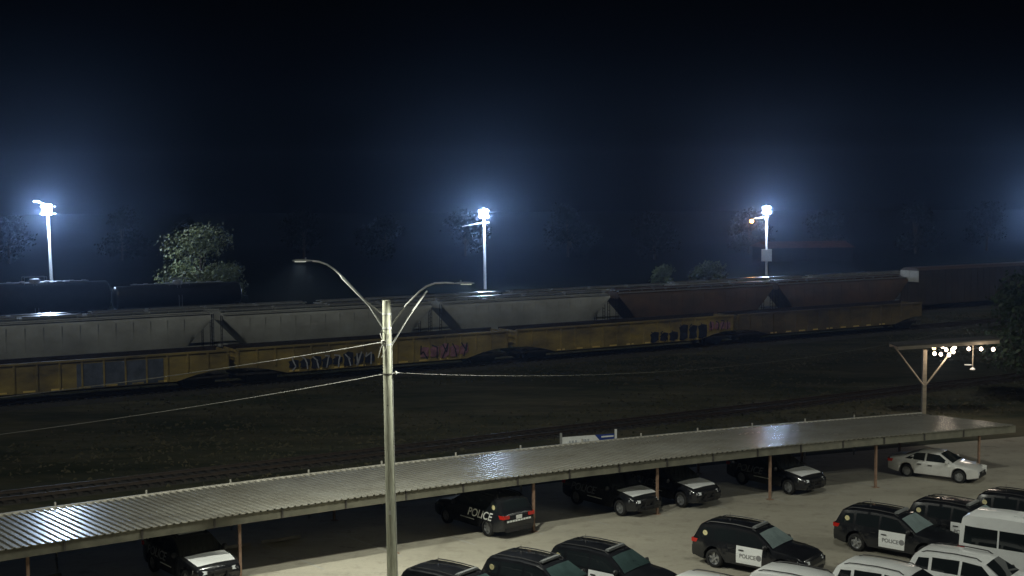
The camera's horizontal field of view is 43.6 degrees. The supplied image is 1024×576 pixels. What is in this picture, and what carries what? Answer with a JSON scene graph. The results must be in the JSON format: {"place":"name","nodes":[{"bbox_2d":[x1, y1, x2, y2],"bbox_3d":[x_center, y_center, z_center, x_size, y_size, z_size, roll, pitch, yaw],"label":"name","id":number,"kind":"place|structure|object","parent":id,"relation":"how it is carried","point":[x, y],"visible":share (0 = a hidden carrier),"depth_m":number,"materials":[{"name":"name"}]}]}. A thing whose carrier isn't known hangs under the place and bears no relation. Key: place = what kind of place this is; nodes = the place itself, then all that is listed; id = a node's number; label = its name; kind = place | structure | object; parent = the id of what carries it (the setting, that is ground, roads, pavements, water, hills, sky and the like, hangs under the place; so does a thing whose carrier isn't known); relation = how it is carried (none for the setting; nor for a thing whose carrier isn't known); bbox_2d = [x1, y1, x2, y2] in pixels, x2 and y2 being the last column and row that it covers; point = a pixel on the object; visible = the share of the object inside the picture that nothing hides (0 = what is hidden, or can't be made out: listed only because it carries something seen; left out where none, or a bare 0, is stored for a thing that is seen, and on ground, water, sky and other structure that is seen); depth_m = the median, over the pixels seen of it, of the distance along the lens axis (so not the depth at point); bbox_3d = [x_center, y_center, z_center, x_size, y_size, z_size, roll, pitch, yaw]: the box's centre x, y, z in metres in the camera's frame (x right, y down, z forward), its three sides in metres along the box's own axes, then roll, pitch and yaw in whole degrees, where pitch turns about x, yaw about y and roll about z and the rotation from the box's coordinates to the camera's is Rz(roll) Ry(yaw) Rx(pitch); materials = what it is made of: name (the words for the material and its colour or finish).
{"place":"outdoors","nodes":[
{"label":"outdoors","id":0,"kind":"place"},
{"bbox_2d":[0,307,1023,549],"bbox_3d":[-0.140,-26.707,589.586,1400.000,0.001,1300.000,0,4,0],"label":"ground","id":1,"kind":"structure","parent":0,"point":[488,395],"depth_m":91.51,"materials":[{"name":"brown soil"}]},
{"bbox_2d":[0,372,1023,506],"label":"railway track","id":2,"kind":"structure","parent":1,"relation":"on","point":[89,488],"depth_m":77.15,"materials":[{"name":"metal"}]},
{"bbox_2d":[0,316,1023,411],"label":"railway track","id":3,"kind":"structure","parent":1,"relation":"on","point":[37,402],"depth_m":110.94,"materials":[{"name":"metal"}]},
{"bbox_2d":[0,345,230,396],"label":"gondola car","id":4,"kind":"object","parent":3,"relation":"on","point":[20,376],"visible":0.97,"depth_m":95.76,"materials":[{"name":"yellow metal"}]},
{"bbox_2d":[223,327,508,381],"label":"gondola car","id":5,"kind":"object","parent":3,"relation":"on","point":[472,345],"visible":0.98,"depth_m":106.18,"materials":[{"name":"yellow"}]},
{"bbox_2d":[498,312,733,358],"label":"gondola car","id":6,"kind":"object","parent":3,"relation":"on","point":[540,340],"visible":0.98,"depth_m":119.77,"materials":[{"name":"yellow"}]},
{"bbox_2d":[717,300,922,340],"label":"gondola car","id":7,"kind":"object","parent":3,"relation":"on","point":[757,324],"visible":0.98,"depth_m":133.54,"materials":[{"name":"brown"}]},
{"bbox_2d":[560,429,616,443],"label":"banner sign","id":8,"kind":"object","parent":1,"relation":"on","point":[572,439],"visible":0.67,"depth_m":68.74,"materials":[{"name":"grey plastic"}]},
{"bbox_2d":[889,336,1000,413],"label":"shelter","id":9,"kind":"object","parent":1,"relation":"on","point":[937,343],"visible":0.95,"depth_m":85.41,"materials":[{"name":"brown wood"}]},
{"bbox_2d":[932,346,994,356],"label":"string lights","id":10,"kind":"object","parent":9,"relation":"hanging from","point":[954,348],"visible":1,"depth_m":84.56,"materials":[{"name":"white glass"}]},
{"bbox_2d":[964,348,974,370],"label":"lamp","id":11,"kind":"object","parent":9,"relation":"hanging from","point":[972,368],"visible":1,"depth_m":85.34,"materials":[{"name":"white metal"}]},
{"bbox_2d":[922,302,1011,312],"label":"railway track","id":12,"kind":"structure","parent":1,"relation":"on","point":[957,307],"depth_m":168.57,"materials":[{"name":"metal"}]},
{"bbox_2d":[0,307,211,359],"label":"hopper car","id":13,"kind":"object","parent":12,"relation":"on","point":[59,335],"visible":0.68,"depth_m":110.26,"materials":[{"name":"grey metal"}]},
{"bbox_2d":[212,298,431,348],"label":"hopper car","id":14,"kind":"object","parent":12,"relation":"on","point":[241,325],"visible":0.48,"depth_m":120.47,"materials":[{"name":"grey metal"}]},
{"bbox_2d":[428,290,609,330],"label":"hopper car","id":15,"kind":"object","parent":12,"relation":"on","point":[484,311],"visible":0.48,"depth_m":132.28,"materials":[{"name":"grey metal"}]},
{"bbox_2d":[603,281,772,318],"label":"hopper car","id":16,"kind":"object","parent":12,"relation":"on","point":[635,302],"visible":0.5,"depth_m":143.96,"materials":[{"name":"grey metal"}]},
{"bbox_2d":[761,274,907,308],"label":"hopper car","id":17,"kind":"object","parent":12,"relation":"on","point":[800,292],"visible":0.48,"depth_m":155.96,"materials":[{"name":"grey metal"}]},
{"bbox_2d":[900,262,1023,307],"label":"autorack car","id":18,"kind":"object","parent":12,"relation":"on","point":[928,286],"visible":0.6,"depth_m":166.94,"materials":[{"name":"grey metal"}]},
{"bbox_2d":[932,298,1016,305],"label":"railway track","id":19,"kind":"structure","parent":1,"relation":"on","point":[962,303],"depth_m":175.57,"materials":[{"name":"metal"}]},
{"bbox_2d":[0,312,66,316],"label":"hopper car","id":20,"kind":"object","parent":19,"relation":"on","point":[20,315],"visible":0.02,"depth_m":113.06,"materials":[{"name":"grey metal"}]},
{"bbox_2d":[88,300,306,346],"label":"hopper car","id":21,"kind":"object","parent":19,"relation":"on","point":[228,338],"visible":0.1,"depth_m":120.84,"materials":[{"name":"grey metal"}]},
{"bbox_2d":[313,291,500,331],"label":"hopper car","id":22,"kind":"object","parent":19,"relation":"on","point":[434,319],"visible":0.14,"depth_m":132.60,"materials":[{"name":"grey metal"}]},
{"bbox_2d":[502,283,664,319],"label":"hopper car","id":23,"kind":"object","parent":19,"relation":"on","point":[602,314],"visible":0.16,"depth_m":144.11,"materials":[{"name":"grey metal"}]},
{"bbox_2d":[663,275,804,308],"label":"hopper car","id":24,"kind":"object","parent":19,"relation":"on","point":[766,304],"visible":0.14,"depth_m":156.20,"materials":[{"name":"grey metal"}]},
{"bbox_2d":[802,270,900,299],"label":"hopper car","id":25,"kind":"object","parent":19,"relation":"on","point":[853,274],"visible":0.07,"depth_m":165.88,"materials":[{"name":"grey metal"}]},
{"bbox_2d":[967,267,1023,378],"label":"tree","id":26,"kind":"object","parent":1,"relation":"on","point":[1015,353],"visible":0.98,"depth_m":90.68,"materials":[{"name":"green plant"}]},
{"bbox_2d":[0,210,1023,342],"bbox_3d":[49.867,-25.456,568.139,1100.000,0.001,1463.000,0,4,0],"label":"field","id":27,"kind":"structure","parent":0,"point":[519,256],"depth_m":349.69,"materials":[{"name":"green plant"}]},
{"bbox_2d":[0,213,37,263],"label":"tree","id":28,"kind":"object","parent":27,"relation":"on","point":[7,234],"visible":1,"depth_m":299.57,"materials":[{"name":"green plant"}]},
{"bbox_2d":[33,201,55,280],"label":"floodlight pole","id":29,"kind":"object","parent":27,"relation":"on","point":[48,212],"visible":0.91,"depth_m":171.73,"materials":[{"name":"grey metal"}]},
{"bbox_2d":[94,205,152,260],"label":"tree","id":30,"kind":"object","parent":27,"relation":"on","point":[110,246],"visible":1,"depth_m":314.24,"materials":[{"name":"green plant"}]},
{"bbox_2d":[160,216,219,262],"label":"tree","id":31,"kind":"object","parent":27,"relation":"on","point":[192,224],"visible":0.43,"depth_m":298.65,"materials":[{"name":"green plant"}]},
{"bbox_2d":[152,222,247,297],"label":"tree","id":32,"kind":"object","parent":27,"relation":"on","point":[219,273],"visible":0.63,"depth_m":179.31,"materials":[{"name":"green plant"}]},
{"bbox_2d":[277,207,322,258],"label":"tree","id":33,"kind":"object","parent":27,"relation":"on","point":[295,224],"visible":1,"depth_m":318.30,"materials":[{"name":"green plant"}]},
{"bbox_2d":[353,215,404,260],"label":"tree","id":34,"kind":"object","parent":27,"relation":"on","point":[385,225],"visible":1,"depth_m":303.32,"materials":[{"name":"green plant"}]},
{"bbox_2d":[439,207,491,255],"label":"tree","id":35,"kind":"object","parent":27,"relation":"on","point":[475,231],"visible":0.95,"depth_m":328.85,"materials":[{"name":"green plant"}]},
{"bbox_2d":[462,208,489,288],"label":"floodlight pole","id":36,"kind":"object","parent":27,"relation":"on","point":[484,215],"visible":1,"depth_m":208.81,"materials":[{"name":"grey metal"}]},
{"bbox_2d":[543,202,603,257],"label":"tree","id":37,"kind":"object","parent":27,"relation":"on","point":[567,217],"visible":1,"depth_m":319.24,"materials":[{"name":"green plant"}]},
{"bbox_2d":[630,211,680,259],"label":"tree","id":38,"kind":"object","parent":27,"relation":"on","point":[650,239],"visible":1,"depth_m":302.69,"materials":[{"name":"green plant"}]},
{"bbox_2d":[648,264,675,285],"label":"bush","id":39,"kind":"object","parent":27,"relation":"on","point":[663,272],"visible":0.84,"depth_m":206.57,"materials":[{"name":"green plant"}]},
{"bbox_2d":[688,260,728,279],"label":"bush","id":40,"kind":"object","parent":27,"relation":"on","point":[700,273],"visible":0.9,"depth_m":205.10,"materials":[{"name":"green plant"}]},
{"bbox_2d":[727,206,777,253],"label":"tree","id":41,"kind":"object","parent":27,"relation":"on","point":[737,232],"visible":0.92,"depth_m":333.36,"materials":[{"name":"green plant"}]},
{"bbox_2d":[750,205,771,274],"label":"floodlight pole","id":42,"kind":"object","parent":27,"relation":"on","point":[766,254],"visible":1,"depth_m":242.53,"materials":[{"name":"grey metal"}]},
{"bbox_2d":[802,209,849,242],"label":"tree","id":43,"kind":"object","parent":27,"relation":"on","point":[826,232],"visible":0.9,"depth_m":348.54,"materials":[{"name":"green plant"}]},
{"bbox_2d":[893,200,946,253],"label":"tree","id":44,"kind":"object","parent":27,"relation":"on","point":[916,214],"visible":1,"depth_m":328.75,"materials":[{"name":"green plant"}]},
{"bbox_2d":[960,201,1007,250],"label":"tree","id":45,"kind":"object","parent":27,"relation":"on","point":[985,217],"visible":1,"depth_m":343.36,"materials":[{"name":"green plant"}]},
{"bbox_2d":[0,436,1023,575],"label":"parking lot","id":46,"kind":"structure","parent":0,"point":[809,517],"depth_m":58.24,"materials":[{"name":"concrete"}]},
{"bbox_2d":[141,521,239,575],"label":"patrol suv","id":47,"kind":"object","parent":46,"relation":"on","point":[200,553],"visible":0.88,"depth_m":50.16,"materials":[{"name":"black paint"}]},
{"bbox_2d":[224,542,250,548],"bbox_3d":[-12.125,11.131,55.098,1.800,0.122,0.180,-3,5,-32],"label":"wheel stop","id":48,"kind":"object","parent":46,"relation":"on","point":[236,545],"visible":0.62,"depth_m":55.20,"materials":[{"name":"grey concrete"}]},
{"bbox_2d":[261,534,300,543],"bbox_3d":[-10.177,11.034,56.318,1.800,0.122,0.180,-3,5,-32],"label":"wheel stop","id":49,"kind":"object","parent":46,"relation":"on","point":[280,538],"visible":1,"depth_m":56.26,"materials":[{"name":"grey concrete"}]},
{"bbox_2d":[292,257,473,575],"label":"street lamp","id":50,"kind":"object","parent":46,"relation":"on","point":[387,343],"visible":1,"depth_m":48.32,"materials":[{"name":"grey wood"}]},
{"bbox_2d":[0,342,381,397],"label":"overhead wire","id":51,"kind":"object","parent":50,"relation":"attached to","point":[186,373],"visible":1,"depth_m":42.68,"materials":[{"name":"black metal"}]},
{"bbox_2d":[0,374,382,434],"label":"overhead wire","id":52,"kind":"object","parent":50,"relation":"attached to","point":[184,408],"visible":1,"depth_m":42.99,"materials":[{"name":"black metal"}]},
{"bbox_2d":[411,325,976,375],"bbox_3d":[8.840,2.803,54.312,28.975,1.162,0.006,-2,4,-25],"label":"overhead wire","id":53,"kind":"object","parent":50,"relation":"attached to","point":[678,370],"visible":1,"depth_m":53.21,"materials":[{"name":"black metal"}]},
{"bbox_2d":[401,558,488,575],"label":"patrol suv","id":54,"kind":"object","parent":46,"relation":"on","point":[438,567],"visible":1,"depth_m":45.70,"materials":[{"name":"black paint"}]},
{"bbox_2d":[435,487,534,535],"bbox_3d":[-1.352,9.856,58.462,2.380,2.085,5.215,-4,5,-40],"label":"patrol suv","id":55,"kind":"object","parent":46,"relation":"on","point":[490,512],"visible":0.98,"depth_m":56.97,"materials":[{"name":"black paint"}]},
{"bbox_2d":[0,412,1015,575],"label":"carport","id":56,"kind":"object","parent":46,"relation":"on","point":[22,531],"visible":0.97,"depth_m":57.62,"materials":[{"name":"metal"}]},
{"bbox_2d":[92,467,941,575],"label":"bay line","id":57,"kind":"object","parent":46,"relation":"on","point":[526,529],"visible":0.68,"depth_m":57.91,"materials":[{"name":"white paint"}]},
{"bbox_2d":[482,546,587,575],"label":"patrol suv","id":58,"kind":"object","parent":46,"relation":"on","point":[519,561],"visible":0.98,"depth_m":46.91,"materials":[{"name":"black metal"}]},
{"bbox_2d":[562,467,660,515],"bbox_3d":[4.824,9.575,61.973,2.380,2.085,5.215,-4,5,-40],"label":"patrol suv","id":59,"kind":"object","parent":46,"relation":"on","point":[622,493],"visible":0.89,"depth_m":61.06,"materials":[{"name":"black metal"}]},
{"bbox_2d":[550,536,676,575],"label":"patrol suv","id":60,"kind":"object","parent":46,"relation":"on","point":[591,556],"visible":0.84,"depth_m":48.01,"materials":[{"name":"black metal"}]},
{"bbox_2d":[627,459,720,507],"bbox_3d":[7.893,9.448,63.549,2.380,2.085,5.215,-4,5,-40],"label":"patrol suv","id":61,"kind":"object","parent":46,"relation":"on","point":[682,486],"visible":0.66,"depth_m":62.37,"materials":[{"name":"black metal"}]},
{"bbox_2d":[676,569,732,575],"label":"parked suv","id":62,"kind":"object","parent":46,"relation":"on","point":[695,573],"visible":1,"depth_m":45.00,"materials":[{"name":"white paint"}]},
{"bbox_2d":[691,515,824,569],"bbox_3d":[9.902,10.283,51.610,5.105,2.085,2.380,3,5,38],"label":"patrol suv","id":63,"kind":"object","parent":46,"relation":"on","point":[718,541],"visible":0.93,"depth_m":51.16,"materials":[{"name":"black paint"}]},
{"bbox_2d":[726,447,825,494],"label":"patrol suv","id":64,"kind":"object","parent":46,"relation":"on","point":[791,474],"visible":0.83,"depth_m":65.29,"materials":[{"name":"black metal"}]},
{"bbox_2d":[750,561,836,575],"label":"parked suv","id":65,"kind":"object","parent":46,"relation":"on","point":[778,569],"visible":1,"depth_m":45.31,"materials":[{"name":"white paint"}]},
{"bbox_2d":[833,554,932,575],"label":"parked suv","id":66,"kind":"object","parent":46,"relation":"on","point":[862,565],"visible":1,"depth_m":45.85,"materials":[{"name":"white paint"}]},
{"bbox_2d":[833,501,958,554],"bbox_3d":[16.251,10.094,53.805,5.105,2.085,2.380,3,5,40],"label":"patrol suv","id":67,"kind":"object","parent":46,"relation":"on","point":[859,526],"visible":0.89,"depth_m":53.41,"materials":[{"name":"black metal"}]},
{"bbox_2d":[887,448,986,482],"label":"parked sedan","id":68,"kind":"object","parent":46,"relation":"on","point":[940,462],"visible":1,"depth_m":67.63,"materials":[{"name":"white metal"}]},
{"bbox_2d":[910,494,989,533],"bbox_3d":[19.691,9.984,55.102,5.105,2.085,2.380,3,5,40],"label":"patrol suv","id":69,"kind":"object","parent":46,"relation":"on","point":[945,512],"visible":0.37,"depth_m":55.06,"materials":[{"name":"black metal"}]},
{"bbox_2d":[909,542,1023,575],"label":"parked suv","id":70,"kind":"object","parent":46,"relation":"on","point":[938,559],"visible":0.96,"depth_m":47.07,"materials":[{"name":"white paint"}]},
{"bbox_2d":[958,507,1023,571],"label":"parked van","id":71,"kind":"object","parent":46,"relation":"on","point":[998,532],"visible":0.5,"depth_m":49.29,"materials":[{"name":"white paint"}]},
{"bbox_2d":[977,486,1023,511],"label":"patrol suv","id":72,"kind":"object","parent":46,"relation":"on","point":[1004,498],"visible":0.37,"depth_m":56.65,"materials":[{"name":"black metal"}]},
{"bbox_2d":[0,0,1023,214],"label":"sky","id":73,"kind":"structure","parent":0,"point":[147,106],"materials":[{"name":"black"}]},
{"bbox_2d":[751,241,853,261],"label":"warehouse","id":74,"kind":"structure","parent":0,"point":[783,251],"depth_m":294.90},
{"bbox_2d":[780,250,791,260],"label":"door","id":75,"kind":"structure","parent":74,"relation":"in","point":[785,255],"depth_m":293.35,"materials":[{"name":"metal"}]},
{"bbox_2d":[805,250,816,260],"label":"door","id":76,"kind":"structure","parent":74,"relation":"in","point":[810,255],"depth_m":294.21,"materials":[{"name":"metal"}]},
{"bbox_2d":[830,250,841,260],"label":"door","id":77,"kind":"structure","parent":74,"relation":"in","point":[835,255],"depth_m":295.00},
{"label":"railway track","id":78,"kind":"object","parent":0,"visible":0},
{"bbox_2d":[0,276,117,316],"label":"tank car","id":79,"kind":"object","parent":78,"relation":"on","point":[81,296],"visible":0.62,"depth_m":154.95,"materials":[{"name":"black metal"}]},
{"bbox_2d":[111,277,246,309],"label":"tank car","id":80,"kind":"object","parent":78,"relation":"on","point":[175,293],"visible":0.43,"depth_m":163.06,"materials":[{"name":"black metal"}]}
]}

